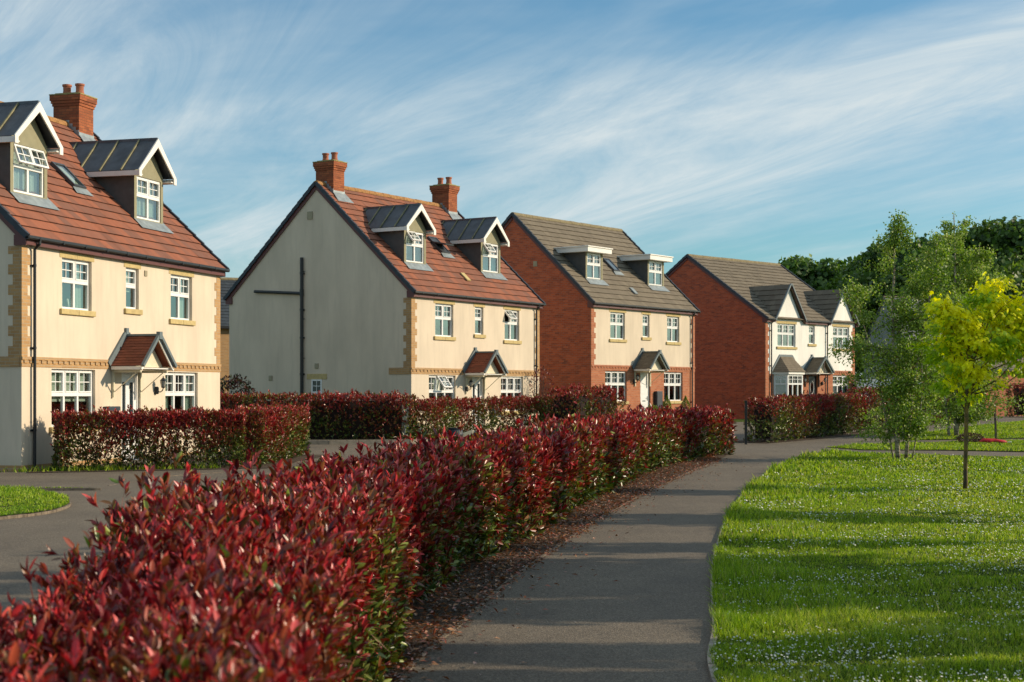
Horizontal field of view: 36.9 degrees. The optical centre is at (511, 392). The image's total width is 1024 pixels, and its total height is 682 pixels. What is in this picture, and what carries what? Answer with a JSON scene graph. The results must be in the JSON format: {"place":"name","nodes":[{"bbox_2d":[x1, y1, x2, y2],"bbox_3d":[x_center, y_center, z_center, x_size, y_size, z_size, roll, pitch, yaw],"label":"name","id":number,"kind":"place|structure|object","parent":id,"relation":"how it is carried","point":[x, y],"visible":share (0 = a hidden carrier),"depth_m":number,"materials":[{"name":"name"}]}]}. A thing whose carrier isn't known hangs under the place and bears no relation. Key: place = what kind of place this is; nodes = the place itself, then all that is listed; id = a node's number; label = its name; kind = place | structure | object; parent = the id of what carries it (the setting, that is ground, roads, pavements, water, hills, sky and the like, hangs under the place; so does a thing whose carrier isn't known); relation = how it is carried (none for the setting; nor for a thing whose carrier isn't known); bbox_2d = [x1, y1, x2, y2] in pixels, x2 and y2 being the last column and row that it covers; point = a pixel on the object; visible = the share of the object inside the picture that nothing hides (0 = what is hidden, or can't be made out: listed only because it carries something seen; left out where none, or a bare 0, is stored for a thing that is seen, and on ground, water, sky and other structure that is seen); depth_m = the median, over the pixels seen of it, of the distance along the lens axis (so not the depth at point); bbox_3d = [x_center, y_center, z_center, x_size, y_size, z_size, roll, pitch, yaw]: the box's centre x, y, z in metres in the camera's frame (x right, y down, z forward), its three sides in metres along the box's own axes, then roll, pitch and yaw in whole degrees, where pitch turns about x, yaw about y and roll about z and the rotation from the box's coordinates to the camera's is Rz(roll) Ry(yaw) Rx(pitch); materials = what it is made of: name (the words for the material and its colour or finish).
{"place":"outdoors","nodes":[
{"label":"outdoors","id":0,"kind":"place"},
{"bbox_2d":[310,438,409,439],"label":"pavement","id":1,"kind":"structure","parent":0,"point":[360,439],"depth_m":47.63,"materials":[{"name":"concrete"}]},
{"bbox_2d":[223,419,753,443],"bbox_3d":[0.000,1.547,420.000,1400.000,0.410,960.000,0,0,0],"label":"ground","id":2,"kind":"structure","parent":0,"point":[738,420],"depth_m":72.16,"materials":[{"name":"grey asphalt"}]},
{"bbox_2d":[0,488,100,519],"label":"island kerb","id":3,"kind":"structure","parent":2,"relation":"on","point":[68,505],"depth_m":22.77,"materials":[{"name":"grey concrete"}]},
{"bbox_2d":[0,83,229,471],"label":"cream house","id":4,"kind":"structure","parent":2,"relation":"on","point":[114,248],"depth_m":36.71,"materials":[{"name":"paint"}]},
{"bbox_2d":[14,144,48,197],"bbox_3d":[-11.805,-4.945,35.387,1.852,1.410,1.301,0,0,16],"label":"dormer window","id":5,"kind":"structure","parent":4,"relation":"in","point":[28,162],"depth_m":35.20,"materials":[{"name":"white plastic"}]},
{"bbox_2d":[49,369,97,432],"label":"window","id":6,"kind":"structure","parent":4,"relation":"in","point":[71,388],"depth_m":35.47,"materials":[{"name":"white plastic"}]},
{"bbox_2d":[60,251,95,316],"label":"window","id":7,"kind":"structure","parent":4,"relation":"in","point":[75,273],"depth_m":35.74,"materials":[{"name":"white plastic"}]},
{"bbox_2d":[122,372,138,460],"bbox_3d":[-9.425,0.578,37.657,0.140,2.245,0.909,0,0,16],"label":"door","id":8,"kind":"structure","parent":4,"relation":"in","point":[129,389],"depth_m":37.73,"materials":[{"name":"white plastic"}]},
{"bbox_2d":[124,261,142,314],"bbox_3d":[-10.126,-2.478,37.922,1.810,1.435,0.817,0,0,16],"label":"window","id":9,"kind":"structure","parent":4,"relation":"in","point":[130,308],"depth_m":37.93,"materials":[{"name":"white plastic"}]},
{"bbox_2d":[137,176,159,222],"bbox_3d":[-10.381,-4.945,40.651,1.687,1.410,1.344,0,0,16],"label":"dormer window","id":10,"kind":"structure","parent":4,"relation":"in","point":[148,191],"depth_m":40.53,"materials":[{"name":"white plastic"}]},
{"bbox_2d":[165,372,194,412],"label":"window","id":11,"kind":"structure","parent":4,"relation":"in","point":[180,386],"depth_m":40.55,"materials":[{"name":"white plastic"}]},
{"bbox_2d":[169,269,195,325],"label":"window","id":12,"kind":"structure","parent":4,"relation":"in","point":[179,284],"depth_m":40.47,"materials":[{"name":"white plastic"}]},
{"bbox_2d":[28,454,323,472],"bbox_3d":[-6.883,1.656,35.958,4.130,0.085,9.292,0,0,36],"label":"soil bed","id":13,"kind":"object","parent":2,"relation":"on","point":[294,459],"visible":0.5,"depth_m":34.55,"materials":[{"name":"brown soil"}]},
{"bbox_2d":[0,461,224,472],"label":"long grass","id":14,"kind":"structure","parent":13,"relation":"on","point":[98,468],"depth_m":33.58,"materials":[{"name":"green plant"}]},
{"bbox_2d":[49,401,311,470],"bbox_3d":[-6.815,0.958,36.091,3.170,1.564,8.212,0,0,34],"label":"photinia hedge","id":15,"kind":"object","parent":13,"relation":"on","point":[278,431],"visible":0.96,"depth_m":34.26,"materials":[{"name":"red plant"}]},
{"bbox_2d":[112,461,299,484],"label":"drive kerb","id":16,"kind":"structure","parent":2,"relation":"on","point":[200,473],"depth_m":32.51,"materials":[{"name":"grey concrete"}]},
{"bbox_2d":[220,277,237,392],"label":"slate roofed house","id":17,"kind":"structure","parent":2,"relation":"on","point":[226,284],"depth_m":72.98,"materials":[{"name":"paint"}]},
{"bbox_2d":[220,373,255,400],"bbox_3d":[-9.432,0.416,52.185,1.768,2.192,1.741,0,0,0],"label":"dark shrub","id":18,"kind":"object","parent":2,"relation":"on","point":[228,386],"visible":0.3,"depth_m":51.98,"materials":[{"name":"green plant"}]},
{"bbox_2d":[220,389,418,439],"bbox_3d":[-7.155,0.702,47.938,8.499,1.753,1.298,0,0,-3],"label":"photinia hedge","id":19,"kind":"object","parent":2,"relation":"on","point":[338,415],"visible":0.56,"depth_m":47.73,"materials":[{"name":"red plant"}]},
{"bbox_2d":[305,438,447,444],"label":"road kerb","id":20,"kind":"structure","parent":2,"relation":"on","point":[326,442],"depth_m":46.43,"materials":[{"name":"concrete"}]},
{"bbox_2d":[223,152,545,434],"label":"cream house","id":21,"kind":"structure","parent":2,"relation":"on","point":[339,286],"depth_m":54.94,"materials":[{"name":"paint"}]},
{"bbox_2d":[307,374,326,400],"bbox_3d":[-6.936,-0.060,54.615,0.900,1.240,0.052,0,0,31],"label":"side window","id":22,"kind":"structure","parent":21,"relation":"in","point":[316,379],"depth_m":54.61,"materials":[{"name":"white plastic"}]},
{"bbox_2d":[406,231,422,262],"bbox_3d":[-4.041,-5.025,54.779,1.977,1.410,1.190,0,0,31],"label":"dormer window","id":23,"kind":"structure","parent":21,"relation":"in","point":[414,240],"depth_m":54.42,"materials":[{"name":"white plastic"}]},
{"bbox_2d":[427,375,455,415],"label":"window","id":24,"kind":"structure","parent":21,"relation":"in","point":[439,385],"depth_m":54.25,"materials":[{"name":"white plastic"}]},
{"bbox_2d":[434,299,455,340],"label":"window","id":25,"kind":"structure","parent":21,"relation":"in","point":[443,311],"depth_m":54.54,"materials":[{"name":"white plastic"}]},
{"bbox_2d":[472,377,482,432],"bbox_3d":[-1.315,0.498,56.196,0.140,2.245,0.840,0,0,31],"label":"door","id":26,"kind":"structure","parent":21,"relation":"in","point":[477,389],"depth_m":56.32,"materials":[{"name":"white plastic"}]},
{"bbox_2d":[474,303,485,337],"bbox_3d":[-1.921,-2.557,56.627,1.810,1.435,0.770,0,0,31],"label":"window","id":27,"kind":"structure","parent":21,"relation":"in","point":[478,310],"depth_m":56.40,"materials":[{"name":"white plastic"}]},
{"bbox_2d":[483,243,497,272],"bbox_3d":[-1.426,-5.025,59.086,1.966,1.410,1.230,0,0,31],"label":"dormer window","id":28,"kind":"structure","parent":21,"relation":"in","point":[490,251],"depth_m":58.77,"materials":[{"name":"white plastic"}]},
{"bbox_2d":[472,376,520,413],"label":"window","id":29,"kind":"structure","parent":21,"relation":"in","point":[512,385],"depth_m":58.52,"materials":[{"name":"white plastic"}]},
{"bbox_2d":[503,306,521,343],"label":"window","id":30,"kind":"structure","parent":21,"relation":"in","point":[511,316],"depth_m":58.40,"materials":[{"name":"white plastic"}]},
{"bbox_2d":[447,427,462,437],"bbox_3d":[-1.809,1.316,48.705,0.540,0.430,0.540,0,0,0],"label":"plant pot","id":31,"kind":"object","parent":2,"relation":"on","point":[454,429],"visible":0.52,"depth_m":48.50,"materials":[{"name":"ceramic"}]},
{"bbox_2d":[407,392,554,438],"bbox_3d":[-0.950,0.758,52.342,1.580,1.621,9.390,0,0,31],"label":"photinia hedge","id":32,"kind":"object","parent":2,"relation":"on","point":[439,406],"visible":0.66,"depth_m":51.78,"materials":[{"name":"red plant"}]},
{"bbox_2d":[529,365,554,417],"bbox_3d":[1.147,0.168,58.988,1.077,2.503,1.062,0,0,-39],"label":"twiggy shrub","id":33,"kind":"object","parent":2,"relation":"on","point":[540,384],"visible":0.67,"depth_m":58.99,"materials":[{"name":"brown plant"}]},
{"bbox_2d":[396,461,715,681],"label":"path edging","id":34,"kind":"object","parent":2,"relation":"on","point":[458,624],"visible":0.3,"depth_m":12.57,"materials":[{"name":"grey concrete"}]},
{"bbox_2d":[541,383,626,422],"bbox_3d":[2.615,0.563,54.767,1.935,1.919,4.085,0,0,33],"label":"photinia hedge","id":35,"kind":"object","parent":2,"relation":"on","point":[588,401],"visible":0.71,"depth_m":53.94,"materials":[{"name":"red plant"}]},
{"bbox_2d":[500,212,700,412],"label":"brick house","id":36,"kind":"structure","parent":2,"relation":"on","point":[619,310],"depth_m":66.76,"materials":[{"name":"red brick"}]},
{"bbox_2d":[587,253,600,278],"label":"dormer window","id":37,"kind":"structure","parent":36,"relation":"in","point":[593,260],"depth_m":66.45,"materials":[{"name":"white plastic"}]},
{"bbox_2d":[605,371,628,403],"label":"window","id":38,"kind":"structure","parent":36,"relation":"in","point":[616,379],"depth_m":66.18,"materials":[{"name":"white plastic"}]},
{"bbox_2d":[609,309,626,342],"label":"window","id":39,"kind":"structure","parent":36,"relation":"in","point":[616,319],"depth_m":66.27,"materials":[{"name":"white plastic"}]},
{"bbox_2d":[640,372,648,410],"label":"door","id":40,"kind":"structure","parent":36,"relation":"in","point":[644,381],"depth_m":67.91,"materials":[{"name":"white plastic"}]},
{"bbox_2d":[641,311,651,339],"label":"window","id":41,"kind":"structure","parent":36,"relation":"in","point":[645,317],"depth_m":68.05,"materials":[{"name":"white plastic"}]},
{"bbox_2d":[649,261,661,285],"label":"dormer window","id":42,"kind":"structure","parent":36,"relation":"in","point":[655,268],"depth_m":70.45,"materials":[{"name":"white plastic"}]},
{"bbox_2d":[663,372,682,403],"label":"window","id":43,"kind":"structure","parent":36,"relation":"in","point":[672,380],"depth_m":70.03,"materials":[{"name":"white plastic"}]},
{"bbox_2d":[666,313,681,344],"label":"window","id":44,"kind":"structure","parent":36,"relation":"in","point":[672,322],"depth_m":70.00,"materials":[{"name":"white plastic"}]},
{"bbox_2d":[662,395,671,408],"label":"conifer","id":45,"kind":"object","parent":2,"relation":"on","point":[666,402],"visible":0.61,"depth_m":67.77,"materials":[{"name":"green plant"}]},
{"bbox_2d":[682,395,689,409],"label":"conifer","id":46,"kind":"object","parent":2,"relation":"on","point":[685,400],"visible":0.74,"depth_m":69.04,"materials":[{"name":"green plant"}]},
{"bbox_2d":[744,400,746,443],"bbox_3d":[7.082,0.943,46.501,0.090,1.430,0.090,0,0,0],"label":"gate post","id":47,"kind":"object","parent":2,"relation":"on","point":[745,421],"visible":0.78,"depth_m":46.47,"materials":[{"name":"black metal"}]},
{"bbox_2d":[707,461,786,681],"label":"path edging","id":48,"kind":"object","parent":2,"relation":"on","point":[710,665],"visible":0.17,"depth_m":10.52,"materials":[{"name":"concrete"}]},
{"bbox_2d":[666,254,859,418],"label":"brick house","id":49,"kind":"structure","parent":2,"relation":"on","point":[763,329],"depth_m":80.46,"materials":[{"name":"red brick"}]},
{"bbox_2d":[776,321,797,349],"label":"window","id":50,"kind":"structure","parent":49,"relation":"in","point":[785,330],"depth_m":79.83,"materials":[{"name":"white plastic"}]},
{"bbox_2d":[772,354,805,396],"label":"bay window","id":51,"kind":"structure","parent":49,"relation":"in","point":[787,365],"depth_m":78.80,"materials":[{"name":"white plastic"}]},
{"bbox_2d":[808,324,816,345],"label":"window","id":52,"kind":"structure","parent":49,"relation":"in","point":[811,326],"depth_m":81.34,"materials":[{"name":"white plastic"}]},
{"bbox_2d":[809,376,815,394],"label":"door","id":53,"kind":"structure","parent":49,"relation":"in","point":[812,383],"depth_m":81.32,"materials":[{"name":"black glass"}]},
{"bbox_2d":[833,375,847,393],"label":"window","id":54,"kind":"structure","parent":49,"relation":"in","point":[836,388],"depth_m":83.54,"materials":[{"name":"white plastic"}]},
{"bbox_2d":[832,324,849,350],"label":"window","id":55,"kind":"structure","parent":49,"relation":"in","point":[840,331],"depth_m":83.39,"materials":[{"name":"white plastic"}]},
{"bbox_2d":[734,432,881,442],"bbox_3d":[10.074,1.478,51.738,1.594,0.121,10.282,0,0,34],"label":"soil bed","id":56,"kind":"object","parent":2,"relation":"on","point":[815,437],"visible":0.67,"depth_m":50.43,"materials":[{"name":"brown soil"}]},
{"bbox_2d":[741,388,868,442],"bbox_3d":[10.064,0.696,51.853,1.326,1.768,10.429,0,0,29],"label":"photinia hedge","id":57,"kind":"object","parent":56,"relation":"on","point":[788,416],"visible":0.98,"depth_m":50.07,"materials":[{"name":"red plant"}]},
{"bbox_2d":[778,253,847,289],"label":"woodland tree","id":58,"kind":"object","parent":2,"relation":"on","point":[808,271],"visible":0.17,"depth_m":171.48,"materials":[{"name":"green plant"}]},
{"bbox_2d":[816,255,886,378],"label":"woodland tree","id":59,"kind":"object","parent":2,"relation":"on","point":[829,285],"visible":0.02,"depth_m":166.18,"materials":[{"name":"green plant"}]},
{"bbox_2d":[834,242,928,341],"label":"woodland tree","id":60,"kind":"object","parent":2,"relation":"on","point":[866,277],"visible":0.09,"depth_m":161.68,"materials":[{"name":"green plant"}]},
{"bbox_2d":[846,385,986,428],"bbox_3d":[18.488,0.491,67.755,1.747,1.940,22.082,0,0,28],"label":"photinia hedge","id":61,"kind":"object","parent":2,"relation":"on","point":[874,403],"visible":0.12,"depth_m":59.05,"materials":[{"name":"red plant"}]},
{"bbox_2d":[849,251,984,372],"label":"woodland tree","id":62,"kind":"object","parent":2,"relation":"on","point":[900,279],"visible":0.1,"depth_m":137.43,"materials":[{"name":"green plant"}]},
{"bbox_2d":[864,296,999,379],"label":"house","id":63,"kind":"structure","parent":2,"relation":"on","point":[884,336],"depth_m":109.38,"materials":[{"name":"brown tile"}]},
{"bbox_2d":[870,228,1008,273],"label":"woodland tree","id":64,"kind":"object","parent":2,"relation":"on","point":[900,255],"visible":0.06,"depth_m":159.31,"materials":[{"name":"green plant"}]},
{"bbox_2d":[909,349,1023,415],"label":"brick garage","id":65,"kind":"structure","parent":2,"relation":"on","point":[1011,389],"depth_m":88.06,"materials":[{"name":"brown brick"}]},
{"bbox_2d":[933,215,1023,271],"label":"woodland tree","id":66,"kind":"object","parent":2,"relation":"on","point":[1002,236],"visible":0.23,"depth_m":147.30,"materials":[{"name":"green plant"}]},
{"bbox_2d":[947,259,1023,301],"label":"woodland tree","id":67,"kind":"object","parent":2,"relation":"on","point":[1015,271],"visible":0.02,"depth_m":134.10,"materials":[{"name":"green plant"}]},
{"bbox_2d":[1004,383,1023,416],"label":"photinia hedge","id":68,"kind":"object","parent":2,"relation":"on","point":[1017,391],"visible":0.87,"depth_m":83.88,"materials":[{"name":"red plant"}]},
{"bbox_2d":[0,416,1023,681],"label":"road","id":69,"kind":"structure","parent":0,"point":[646,616],"depth_m":14.48,"materials":[{"name":"grey asphalt"}]},
{"bbox_2d":[0,489,66,515],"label":"grass island","id":70,"kind":"structure","parent":69,"relation":"on","point":[5,506],"depth_m":22.86,"materials":[{"name":"green plant"}]},
{"bbox_2d":[0,484,89,515],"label":"grass","id":71,"kind":"structure","parent":70,"relation":"on","point":[51,496],"depth_m":24.30,"materials":[{"name":"green plant"}]},
{"bbox_2d":[376,452,744,681],"bbox_3d":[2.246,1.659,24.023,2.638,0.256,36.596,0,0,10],"label":"leaf litter","id":72,"kind":"object","parent":69,"relation":"on","point":[539,558],"visible":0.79,"depth_m":15.22,"materials":[{"name":"brown plant"}]},
{"bbox_2d":[0,402,738,681],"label":"photinia hedge","id":73,"kind":"object","parent":72,"relation":"on","point":[319,570],"visible":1,"depth_m":6.86,"materials":[{"name":"red plant"}]},
{"bbox_2d":[0,0,1023,375],"label":"sky","id":74,"kind":"structure","parent":0,"point":[752,130],"materials":[{"name":"blue"}]},
{"bbox_2d":[704,447,1023,681],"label":"lawn","id":75,"kind":"structure","parent":0,"point":[888,580],"depth_m":15.05,"materials":[{"name":"green plant"}]},
{"bbox_2d":[711,452,1023,681],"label":"daisies","id":76,"kind":"object","parent":75,"relation":"on","point":[1016,561],"visible":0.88,"depth_m":14.05,"materials":[{"name":"white plant"}]},
{"bbox_2d":[827,209,967,458],"bbox_3d":[9.573,-1.409,38.031,3.521,6.231,2.822,0,0,19],"label":"birch tree","id":77,"kind":"object","parent":75,"relation":"on","point":[903,386],"visible":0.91,"depth_m":37.72,"materials":[{"name":"green plant"}]},
{"bbox_2d":[907,271,1023,488],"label":"maple tree","id":78,"kind":"object","parent":75,"relation":"on","point":[962,330],"visible":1,"depth_m":27.26,"materials":[{"name":"green plant"}]},
{"bbox_2d":[853,380,919,393],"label":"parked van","id":79,"kind":"object","parent":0,"point":[873,381],"visible":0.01,"depth_m":83.38,"materials":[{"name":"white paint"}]},
{"bbox_2d":[827,439,1023,451],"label":"grass verge","id":80,"kind":"object","parent":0,"point":[932,443],"depth_m":43.42,"materials":[{"name":"green plant"}]},
{"bbox_2d":[956,432,986,441],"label":"brown shrub","id":81,"kind":"object","parent":80,"relation":"on","point":[972,439],"visible":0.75,"depth_m":47.27,"materials":[{"name":"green plant"}]},
{"bbox_2d":[979,438,1011,442],"bbox_3d":[14.762,1.478,46.903,1.002,0.185,0.200,0,0,0],"label":"flower bed","id":82,"kind":"object","parent":80,"relation":"on","point":[990,440],"visible":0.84,"depth_m":46.86,"materials":[{"name":"red plant"}]},
{"bbox_2d":[982,366,1012,438],"bbox_3d":[15.331,0.322,48.477,0.984,2.526,0.511,0,0,0],"label":"young sapling","id":83,"kind":"object","parent":80,"relation":"on","point":[994,413],"visible":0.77,"depth_m":48.45,"materials":[{"name":"green plant"}]},
{"bbox_2d":[905,420,1023,439],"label":"grass verge","id":84,"kind":"object","parent":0,"point":[985,435],"depth_m":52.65,"materials":[{"name":"green plant"}]},
{"bbox_2d":[905,211,1023,434],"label":"birch tree","id":85,"kind":"object","parent":84,"relation":"on","point":[969,274],"visible":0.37,"depth_m":51.98,"materials":[{"name":"green plant"}]},
{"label":"long grass","id":86,"kind":"object","parent":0,"visible":0},
{"bbox_2d":[463,430,472,436],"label":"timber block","id":87,"kind":"structure","parent":86,"relation":"on","point":[467,433],"depth_m":48.83,"materials":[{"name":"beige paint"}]}
]}

